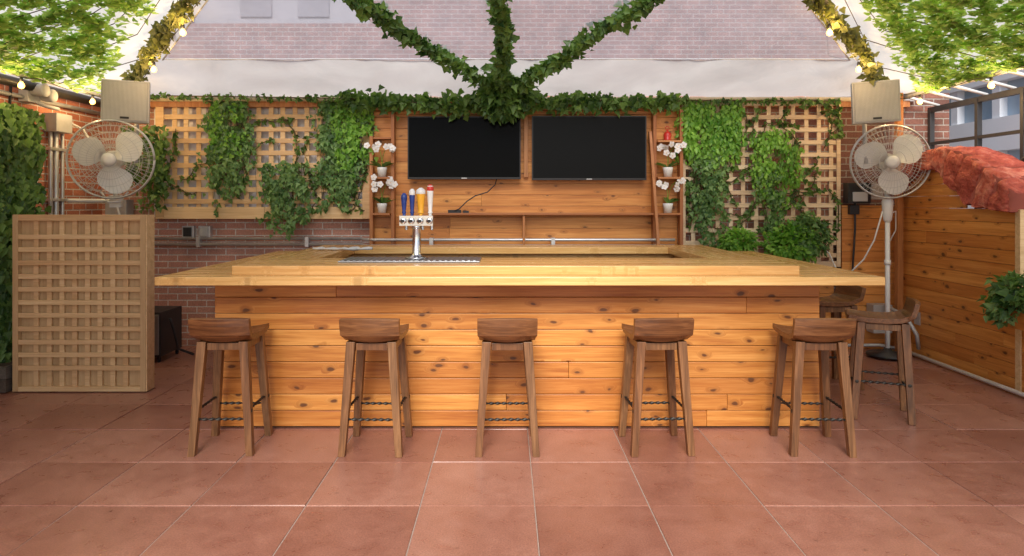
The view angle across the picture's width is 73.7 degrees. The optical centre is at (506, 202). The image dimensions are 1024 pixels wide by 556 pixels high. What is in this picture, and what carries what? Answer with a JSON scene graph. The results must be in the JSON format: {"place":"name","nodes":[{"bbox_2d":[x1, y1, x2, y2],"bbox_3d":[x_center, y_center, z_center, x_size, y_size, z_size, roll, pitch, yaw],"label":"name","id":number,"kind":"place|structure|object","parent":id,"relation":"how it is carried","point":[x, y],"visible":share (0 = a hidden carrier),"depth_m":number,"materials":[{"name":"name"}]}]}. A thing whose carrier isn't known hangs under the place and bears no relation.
{"place":"outdoors","nodes":[
{"label":"outdoors","id":0,"kind":"place"},
{"bbox_2d":[0,0,1022,108],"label":"canopy frame","id":1,"kind":"object","parent":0,"point":[276,103],"visible":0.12,"depth_m":7.36,"materials":[{"name":"white metal"}]},
{"bbox_2d":[903,69,1023,105],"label":"canopy rafters","id":2,"kind":"object","parent":1,"relation":"attached to","point":[972,90],"visible":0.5,"depth_m":6.66,"materials":[{"name":"white metal"}]},
{"bbox_2d":[0,345,1023,555],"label":"patio floor","id":3,"kind":"structure","parent":0,"point":[590,499],"depth_m":3.85,"materials":[{"name":"tile"}]},
{"bbox_2d":[0,361,11,392],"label":"planter","id":4,"kind":"object","parent":3,"relation":"on","point":[5,377],"visible":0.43,"depth_m":5.67,"materials":[{"name":"grey"}]},
{"bbox_2d":[0,102,51,362],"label":"climbing ivy","id":5,"kind":"object","parent":4,"relation":"in","point":[25,155],"visible":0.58,"depth_m":5.95,"materials":[{"name":"green plant"}]},
{"bbox_2d":[12,215,154,391],"bbox_3d":[-3.559,0.839,5.757,1.122,1.476,0.126,0,0,0],"label":"lattice screen panel","id":6,"kind":"object","parent":3,"relation":"on","point":[83,303],"visible":1,"depth_m":5.72,"materials":[{"name":"brown wood"}]},
{"bbox_2d":[155,306,194,361],"bbox_3d":[-3.473,1.337,6.968,0.554,0.500,0.465,0,0,0],"label":"bar refrigerator","id":7,"kind":"object","parent":3,"relation":"on","point":[168,329],"visible":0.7,"depth_m":6.91,"materials":[{"name":"black plastic"}]},
{"bbox_2d":[187,318,272,456],"bbox_3d":[-1.794,1.151,4.453,0.402,0.872,0.477,0,0,-2],"label":"bar stool","id":8,"kind":"object","parent":3,"relation":"on","point":[218,336],"visible":1,"depth_m":4.29,"materials":[{"name":"brown wood"}]},
{"bbox_2d":[338,318,412,457],"bbox_3d":[-0.845,1.151,4.443,0.402,0.872,0.477,0,0,1],"label":"bar stool","id":9,"kind":"object","parent":3,"relation":"on","point":[362,335],"visible":1,"depth_m":4.28,"materials":[{"name":"brown wood"}]},
{"bbox_2d":[475,318,539,456],"bbox_3d":[0.005,1.151,4.443,0.402,0.872,0.477,0,0,-1],"label":"bar stool","id":10,"kind":"object","parent":3,"relation":"on","point":[510,333],"visible":1,"depth_m":4.26,"materials":[{"name":"brown wood"}]},
{"bbox_2d":[155,245,884,426],"bbox_3d":[0.090,1.008,5.725,4.820,1.158,2.450,0,0,0],"label":"wooden bar","id":11,"kind":"object","parent":3,"relation":"on","point":[581,303],"visible":0.93,"depth_m":4.80,"materials":[{"name":"brown wood"}]},
{"bbox_2d":[313,246,372,250],"bbox_3d":[-1.458,0.412,6.112,0.528,0.040,0.126,0,0,0],"label":"folded towel","id":12,"kind":"object","parent":11,"relation":"on","point":[356,248],"visible":1,"depth_m":6.08,"materials":[{"name":"white fabric"}]},
{"bbox_2d":[338,257,481,262],"bbox_3d":[-0.695,0.420,5.050,1.010,0.014,0.380,0,0,0],"label":"drip tray","id":13,"kind":"object","parent":11,"relation":"on","point":[405,260],"visible":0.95,"depth_m":4.92,"materials":[{"name":"silver metal"}]},
{"bbox_2d":[399,184,433,258],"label":"beer tap tower","id":14,"kind":"structure","parent":13,"relation":"on","point":[418,223],"depth_m":5.06,"materials":[{"name":"silver metal"}]},
{"bbox_2d":[618,318,694,456],"bbox_3d":[0.974,1.151,4.453,0.402,0.872,0.477,0,0,-2],"label":"bar stool","id":15,"kind":"object","parent":3,"relation":"on","point":[669,336],"visible":1,"depth_m":4.29,"materials":[{"name":"brown wood"}]},
{"bbox_2d":[769,318,856,457],"bbox_3d":[1.989,1.151,4.443,0.402,0.872,0.477,0,0,3],"label":"bar stool","id":16,"kind":"object","parent":3,"relation":"on","point":[822,336],"visible":1,"depth_m":4.28,"materials":[{"name":"brown wood"}]},
{"bbox_2d":[817,286,865,391],"bbox_3d":[2.817,1.151,5.952,0.477,0.872,0.402,0,0,-6],"label":"bar stool","id":17,"kind":"object","parent":3,"relation":"on","point":[839,299],"visible":0.19,"depth_m":5.89,"materials":[{"name":"brown wood"}]},
{"bbox_2d":[819,205,893,348],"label":"wood wall cladding","id":18,"kind":"structure","parent":3,"relation":"on","point":[867,221],"depth_m":7.40,"materials":[{"name":"brown wood"}]},
{"bbox_2d":[843,183,882,269],"bbox_3d":[3.855,0.537,7.353,0.390,1.500,0.135,0,0,0],"label":"electrical box","id":19,"kind":"object","parent":18,"relation":"attached to","point":[854,193],"visible":0.78,"depth_m":7.33,"materials":[{"name":"black plastic"}]},
{"bbox_2d":[867,303,920,349],"bbox_3d":[4.048,1.282,7.141,0.230,0.427,0.557,0,0,-15],"label":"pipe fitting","id":20,"kind":"object","parent":18,"relation":"attached to","point":[875,307],"visible":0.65,"depth_m":7.25,"materials":[{"name":"grey metal"}]},
{"bbox_2d":[845,297,920,425],"bbox_3d":[2.815,1.151,5.114,0.477,0.872,0.402,0,0,22],"label":"bar stool","id":21,"kind":"object","parent":3,"relation":"on","point":[897,321],"visible":0.98,"depth_m":5.01,"materials":[{"name":"brown wood"}]},
{"bbox_2d":[849,124,930,359],"bbox_3d":[3.880,0.389,6.900,0.545,2.357,0.566,0,0,-30],"label":"pedestal fan","id":22,"kind":"object","parent":3,"relation":"on","point":[906,149],"visible":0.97,"depth_m":6.90,"materials":[{"name":"metal"}]},
{"bbox_2d":[827,210,896,270],"bbox_3d":[3.699,0.428,7.142,0.760,0.692,0.237,0,0,11],"label":"white cable","id":23,"kind":"object","parent":22,"relation":"attached to","point":[858,264],"visible":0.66,"depth_m":7.10,"materials":[{"name":"plastic"}]},
{"bbox_2d":[894,93,902,350],"bbox_3d":[4.170,0.212,7.250,0.060,2.750,0.060,0,0,0],"label":"wooden post","id":24,"kind":"object","parent":3,"relation":"on","point":[898,264],"visible":0.43,"depth_m":7.22,"materials":[{"name":"brown wood"}]},
{"bbox_2d":[848,343,1023,396],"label":"floor conduit","id":25,"kind":"object","parent":3,"relation":"on","point":[990,382],"visible":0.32,"depth_m":6.28,"materials":[{"name":"grey metal"}]},
{"bbox_2d":[903,163,1023,391],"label":"wooden side wall","id":26,"kind":"structure","parent":3,"relation":"on","point":[956,253],"depth_m":6.40,"materials":[{"name":"brown wood"}]},
{"bbox_2d":[914,312,920,324],"bbox_3d":[4.242,1.192,7.045,0.013,0.130,0.090,0,0,0],"label":"wall outlet plate","id":27,"kind":"object","parent":26,"relation":"attached to","point":[917,320],"depth_m":7.01,"materials":[{"name":"metal"}]},
{"bbox_2d":[901,146,1023,212],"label":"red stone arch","id":28,"kind":"structure","parent":26,"relation":"on","point":[982,177],"depth_m":6.09,"materials":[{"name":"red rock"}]},
{"bbox_2d":[1008,308,1023,330],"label":"plant pot","id":29,"kind":"object","parent":26,"relation":"attached to","point":[1019,325],"visible":0.41,"depth_m":5.29,"materials":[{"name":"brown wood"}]},
{"bbox_2d":[976,270,1023,331],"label":"planter ivy","id":30,"kind":"object","parent":29,"relation":"in","point":[1004,292],"visible":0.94,"depth_m":5.35,"materials":[{"name":"green plant"}]},
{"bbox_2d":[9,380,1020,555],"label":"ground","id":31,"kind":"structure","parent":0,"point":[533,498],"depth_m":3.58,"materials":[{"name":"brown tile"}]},
{"bbox_2d":[0,84,101,214],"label":"brick wall","id":32,"kind":"structure","parent":31,"relation":"on","point":[73,190],"depth_m":7.12,"materials":[{"name":"red brick"}]},
{"bbox_2d":[18,83,59,110],"bbox_3d":[-4.380,-0.996,6.439,0.220,0.222,0.328,0,0,0],"label":"security floodlight","id":33,"kind":"object","parent":32,"relation":"attached to","point":[38,94],"visible":0.93,"depth_m":6.35,"materials":[{"name":"white plastic"}]},
{"bbox_2d":[0,73,100,163],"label":"overhead pipe","id":34,"kind":"object","parent":32,"relation":"attached to","point":[10,81],"visible":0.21,"depth_m":6.64,"materials":[{"name":"metal"}]},
{"bbox_2d":[43,113,133,214],"bbox_3d":[-4.300,0.307,7.084,0.310,2.360,0.989,0,0,13],"label":"electrical conduit","id":35,"kind":"object","parent":32,"relation":"attached to","point":[57,124],"visible":0.5,"depth_m":6.74,"materials":[{"name":"metal"}]},
{"bbox_2d":[65,119,155,206],"bbox_3d":[-3.883,-0.380,6.690,0.840,0.868,0.434,0,4,-18],"label":"wall fan","id":36,"kind":"object","parent":32,"relation":"attached to","point":[115,178],"depth_m":6.59,"materials":[{"name":"metal"}]},
{"bbox_2d":[100,79,150,162],"bbox_3d":[-3.732,-0.792,6.790,0.429,0.800,0.398,2,3,-12],"label":"wall speaker","id":37,"kind":"object","parent":32,"relation":"attached to","point":[127,101],"depth_m":6.60,"materials":[{"name":"beige plastic"}]},
{"bbox_2d":[0,0,1023,100],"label":"canopy tent","id":38,"kind":"object","parent":32,"relation":"on","point":[690,48],"visible":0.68,"depth_m":6.41,"materials":[{"name":"white fabric"}]},
{"bbox_2d":[0,0,181,94],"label":"roof ivy","id":39,"kind":"object","parent":38,"relation":"attached to","point":[88,27],"visible":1,"depth_m":5.50,"materials":[{"name":"green plant"}]},
{"bbox_2d":[120,0,205,81],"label":"hip ivy garland","id":40,"kind":"object","parent":38,"relation":"attached to","point":[160,37],"visible":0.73,"depth_m":5.92,"materials":[{"name":"green plant"}]},
{"bbox_2d":[150,0,840,125],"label":"ivy garland","id":41,"kind":"object","parent":38,"relation":"attached to","point":[499,95],"visible":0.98,"depth_m":7.01,"materials":[{"name":"green plant"}]},
{"bbox_2d":[0,0,1023,104],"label":"string lights","id":42,"kind":"object","parent":38,"relation":"hanging from","point":[829,32],"visible":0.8,"depth_m":5.95,"materials":[{"name":"white plastic"}]},
{"bbox_2d":[801,0,902,95],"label":"hip ivy garland","id":43,"kind":"object","parent":38,"relation":"attached to","point":[848,35],"visible":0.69,"depth_m":5.94,"materials":[{"name":"green plant"}]},
{"bbox_2d":[845,0,1023,92],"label":"roof ivy","id":44,"kind":"object","parent":38,"relation":"attached to","point":[911,43],"visible":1,"depth_m":5.46,"materials":[{"name":"green plant"}]},
{"bbox_2d":[102,93,948,345],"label":"brick wall","id":45,"kind":"structure","parent":31,"relation":"on","point":[196,301],"depth_m":7.60,"materials":[{"name":"red brick"}]},
{"bbox_2d":[182,226,211,237],"bbox_3d":[-3.425,0.322,7.558,0.310,0.130,0.085,0,0,0],"label":"electrical outlet","id":46,"kind":"object","parent":45,"relation":"attached to","point":[190,231],"visible":0.98,"depth_m":7.53,"materials":[{"name":"metal"}]},
{"bbox_2d":[155,95,370,218],"bbox_3d":[-2.655,-0.498,7.466,2.350,1.350,0.036,0,0,0],"label":"lattice trellis","id":47,"kind":"object","parent":45,"relation":"attached to","point":[198,211],"visible":0.38,"depth_m":7.46,"materials":[{"name":"brown wood"}]},
{"bbox_2d":[120,92,378,240],"bbox_3d":[-2.753,-0.400,7.395,2.772,1.637,0.302,0,0,0],"label":"hanging ivy","id":48,"kind":"object","parent":47,"relation":"hanging from","point":[338,145],"visible":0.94,"depth_m":7.37,"materials":[{"name":"green plant"}]},
{"bbox_2d":[154,108,373,214],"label":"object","id":49,"kind":"structure","parent":45,"relation":"attached to","point":[264,147],"depth_m":7.56,"materials":[{"name":"white paint"}]},
{"bbox_2d":[369,107,682,244],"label":"wooden tv wall","id":50,"kind":"structure","parent":45,"relation":"attached to","point":[525,206],"depth_m":7.42,"materials":[{"name":"brown wood"}]},
{"bbox_2d":[364,141,395,176],"bbox_3d":[-1.344,-0.468,7.264,0.316,0.386,0.209,0,0,-24],"label":"orchid plant","id":51,"kind":"object","parent":50,"relation":"on","point":[382,170],"visible":0.99,"depth_m":7.26,"materials":[{"name":"white plant"}]},
{"bbox_2d":[371,174,397,212],"bbox_3d":[-1.312,-0.099,7.338,0.286,0.417,0.228,0,0,-12],"label":"orchid plant","id":52,"kind":"object","parent":50,"relation":"on","point":[391,183],"visible":1,"depth_m":7.26,"materials":[{"name":"white plant"}]},
{"bbox_2d":[155,237,674,246],"bbox_3d":[-1.251,0.432,7.397,6.104,0.110,0.267,0,0,4],"label":"conduit pipe","id":53,"kind":"object","parent":50,"relation":"attached to","point":[307,243],"visible":0.65,"depth_m":7.44,"materials":[{"name":"metal"}]},
{"bbox_2d":[408,116,520,178],"bbox_3d":[-0.450,-0.587,7.348,1.210,0.672,0.104,0,0,0],"label":"television","id":54,"kind":"object","parent":50,"relation":"attached to","point":[472,147],"visible":0.91,"depth_m":7.30,"materials":[{"name":"black plastic"}]},
{"bbox_2d":[448,179,496,212],"bbox_3d":[-0.354,-0.083,7.308,0.540,0.384,0.081,0,0,-10],"label":"power cable","id":55,"kind":"object","parent":50,"relation":"attached to","point":[455,211],"visible":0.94,"depth_m":7.27,"materials":[{"name":"black plastic"}]},
{"bbox_2d":[532,116,646,179],"bbox_3d":[0.887,-0.585,7.348,1.225,0.687,0.104,0,0,0],"label":"television","id":56,"kind":"object","parent":50,"relation":"attached to","point":[589,148],"visible":1,"depth_m":7.30,"materials":[{"name":"black plastic"}]},
{"bbox_2d":[663,126,671,139],"bbox_3d":[1.730,-0.743,7.330,0.090,0.157,0.090,0,0,0],"label":"red lantern","id":57,"kind":"object","parent":50,"relation":"on","point":[667,135],"visible":0.92,"depth_m":7.30,"materials":[{"name":"glass"}]},
{"bbox_2d":[656,177,685,212],"bbox_3d":[1.749,-0.083,7.340,0.323,0.386,0.217,0,0,0],"label":"orchid plant","id":58,"kind":"object","parent":50,"relation":"on","point":[667,206],"visible":1,"depth_m":7.26,"materials":[{"name":"white plant"}]},
{"bbox_2d":[657,141,686,176],"bbox_3d":[1.751,-0.463,7.294,0.348,0.375,0.147,0,0,13],"label":"orchid plant","id":59,"kind":"object","parent":50,"relation":"on","point":[667,171],"visible":1,"depth_m":7.26,"materials":[{"name":"white plant"}]},
{"bbox_2d":[682,101,840,266],"bbox_3d":[2.768,-0.208,7.426,1.725,1.810,0.036,0,0,0],"label":"lattice trellis","id":60,"kind":"object","parent":45,"relation":"attached to","point":[768,116],"visible":0.34,"depth_m":7.42,"materials":[{"name":"beige wood"}]},
{"bbox_2d":[716,226,761,251],"bbox_3d":[2.462,0.447,7.240,0.497,0.390,0.340,0,0,0],"label":"fern bush","id":61,"kind":"object","parent":60,"relation":"attached to","point":[728,241],"visible":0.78,"depth_m":7.18,"materials":[{"name":"green plant"}]},
{"bbox_2d":[671,98,844,247],"bbox_3d":[2.721,-0.286,7.374,1.885,1.689,0.252,0,0,0],"label":"hanging ivy","id":62,"kind":"object","parent":60,"relation":"attached to","point":[723,127],"visible":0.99,"depth_m":7.32,"materials":[{"name":"green plant"}]},
{"bbox_2d":[760,210,839,263],"bbox_3d":[3.100,0.422,7.229,0.845,0.697,0.379,0,0,0],"label":"fern bush","id":63,"kind":"object","parent":60,"relation":"attached to","point":[800,238],"visible":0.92,"depth_m":7.15,"materials":[{"name":"green plant"}]},
{"bbox_2d":[850,79,900,163],"bbox_3d":[3.623,-0.787,6.790,0.430,0.800,0.398,-3,2,10],"label":"wall speaker","id":64,"kind":"object","parent":45,"relation":"attached to","point":[878,102],"depth_m":6.59,"materials":[{"name":"beige plastic"}]},
{"bbox_2d":[928,86,1023,208],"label":"glazed window wall","id":65,"kind":"structure","parent":31,"relation":"on","point":[977,137],"depth_m":6.75,"materials":[{"name":"black metal"}]},
{"bbox_2d":[939,69,1023,208],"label":"white office building","id":66,"kind":"structure","parent":0,"point":[1001,115],"depth_m":12.96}
]}

